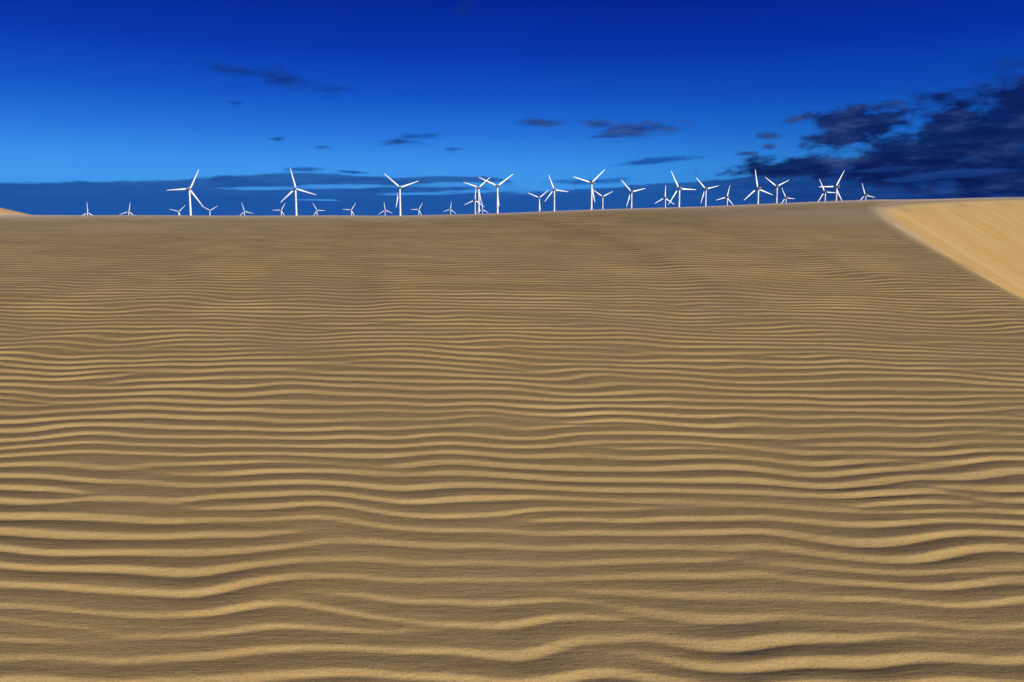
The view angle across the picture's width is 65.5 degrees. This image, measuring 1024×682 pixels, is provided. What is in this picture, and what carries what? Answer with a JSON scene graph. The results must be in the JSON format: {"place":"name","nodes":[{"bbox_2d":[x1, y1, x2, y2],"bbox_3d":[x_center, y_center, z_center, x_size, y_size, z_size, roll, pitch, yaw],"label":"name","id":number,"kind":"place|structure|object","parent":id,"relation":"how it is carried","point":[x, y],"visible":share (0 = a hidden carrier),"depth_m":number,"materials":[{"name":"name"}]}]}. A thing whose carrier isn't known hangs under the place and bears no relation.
{"place":"outdoors","nodes":[
{"label":"outdoors","id":0,"kind":"place"},
{"bbox_2d":[0,208,34,215],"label":"distant dune","id":1,"kind":"structure","parent":0,"point":[5,212],"depth_m":156.72,"materials":[{"name":"beige sand"}]},
{"bbox_2d":[0,199,1023,681],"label":"rippled dune","id":2,"kind":"structure","parent":0,"point":[768,443],"depth_m":3.38,"materials":[{"name":"beige sand"}]},
{"bbox_2d":[0,0,1023,216],"label":"sky","id":3,"kind":"structure","parent":0,"point":[108,107],"materials":[{"name":"blue"}]},
{"bbox_3d":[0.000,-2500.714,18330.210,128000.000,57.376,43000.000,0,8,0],"label":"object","id":4,"kind":"structure","parent":0,"visible":0},
{"bbox_2d":[171,170,202,215],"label":"wind turbine","id":5,"kind":"object","parent":4,"relation":"on","point":[189,189],"visible":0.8,"depth_m":1471.50,"materials":[{"name":"metal"}]},
{"bbox_2d":[280,168,315,216],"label":"wind turbine","id":6,"kind":"object","parent":4,"relation":"on","point":[295,189],"visible":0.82,"depth_m":1542.60,"materials":[{"name":"metal"}]},
{"bbox_2d":[385,174,417,215],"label":"wind turbine","id":7,"kind":"object","parent":4,"relation":"on","point":[399,192],"visible":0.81,"depth_m":1577.54,"materials":[{"name":"metal"}]},
{"bbox_2d":[465,190,482,213],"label":"wind turbine","id":8,"kind":"object","parent":4,"relation":"on","point":[475,202],"visible":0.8,"depth_m":2687.42,"materials":[{"name":"metal"}]},
{"bbox_2d":[464,178,488,213],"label":"wind turbine","id":9,"kind":"object","parent":4,"relation":"on","point":[478,195],"visible":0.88,"depth_m":1982.75,"materials":[{"name":"metal"}]},
{"bbox_2d":[479,174,512,213],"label":"wind turbine","id":10,"kind":"object","parent":4,"relation":"on","point":[497,186],"visible":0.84,"depth_m":1569.88,"materials":[{"name":"metal"}]},
{"bbox_2d":[529,191,546,211],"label":"wind turbine","id":11,"kind":"object","parent":4,"relation":"on","point":[539,200],"visible":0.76,"depth_m":2530.12,"materials":[{"name":"metal"}]},
{"bbox_2d":[545,177,566,211],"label":"wind turbine","id":12,"kind":"object","parent":4,"relation":"on","point":[555,189],"visible":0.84,"depth_m":2076.39,"materials":[{"name":"metal"}]},
{"bbox_2d":[575,170,603,209],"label":"wind turbine","id":13,"kind":"object","parent":4,"relation":"on","point":[592,182],"visible":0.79,"depth_m":1635.65,"materials":[{"name":"metal"}]},
{"bbox_2d":[595,191,612,209],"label":"wind turbine","id":14,"kind":"object","parent":4,"relation":"on","point":[602,199],"visible":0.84,"depth_m":2586.98,"materials":[{"name":"metal"}]},
{"bbox_2d":[622,181,644,208],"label":"wind turbine","id":15,"kind":"object","parent":4,"relation":"on","point":[631,192],"visible":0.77,"depth_m":2028.37,"materials":[{"name":"metal"}]},
{"bbox_2d":[656,186,674,207],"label":"wind turbine","id":16,"kind":"object","parent":4,"relation":"on","point":[665,198],"visible":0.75,"depth_m":2566.98,"materials":[{"name":"metal"}]},
{"bbox_2d":[669,171,695,207],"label":"wind turbine","id":17,"kind":"object","parent":4,"relation":"on","point":[680,188],"visible":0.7,"depth_m":1676.56,"materials":[{"name":"metal"}]},
{"bbox_2d":[698,180,716,206],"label":"wind turbine","id":18,"kind":"object","parent":4,"relation":"on","point":[706,189],"visible":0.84,"depth_m":2113.28,"materials":[{"name":"metal"}]},
{"bbox_2d":[744,170,771,204],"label":"wind turbine","id":19,"kind":"object","parent":4,"relation":"on","point":[758,188],"visible":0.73,"depth_m":1708.55,"materials":[{"name":"metal"}]},
{"bbox_2d":[765,177,788,204],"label":"wind turbine","id":20,"kind":"object","parent":4,"relation":"on","point":[776,191],"visible":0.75,"depth_m":2049.86,"materials":[{"name":"metal"}]},
{"bbox_2d":[817,179,835,202],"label":"wind turbine","id":21,"kind":"object","parent":4,"relation":"on","point":[825,194],"visible":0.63,"depth_m":2236.36,"materials":[{"name":"metal"}]},
{"bbox_2d":[821,172,843,201],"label":"wind turbine","id":22,"kind":"object","parent":4,"relation":"on","point":[836,186],"visible":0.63,"depth_m":1708.36,"materials":[{"name":"metal"}]}
]}

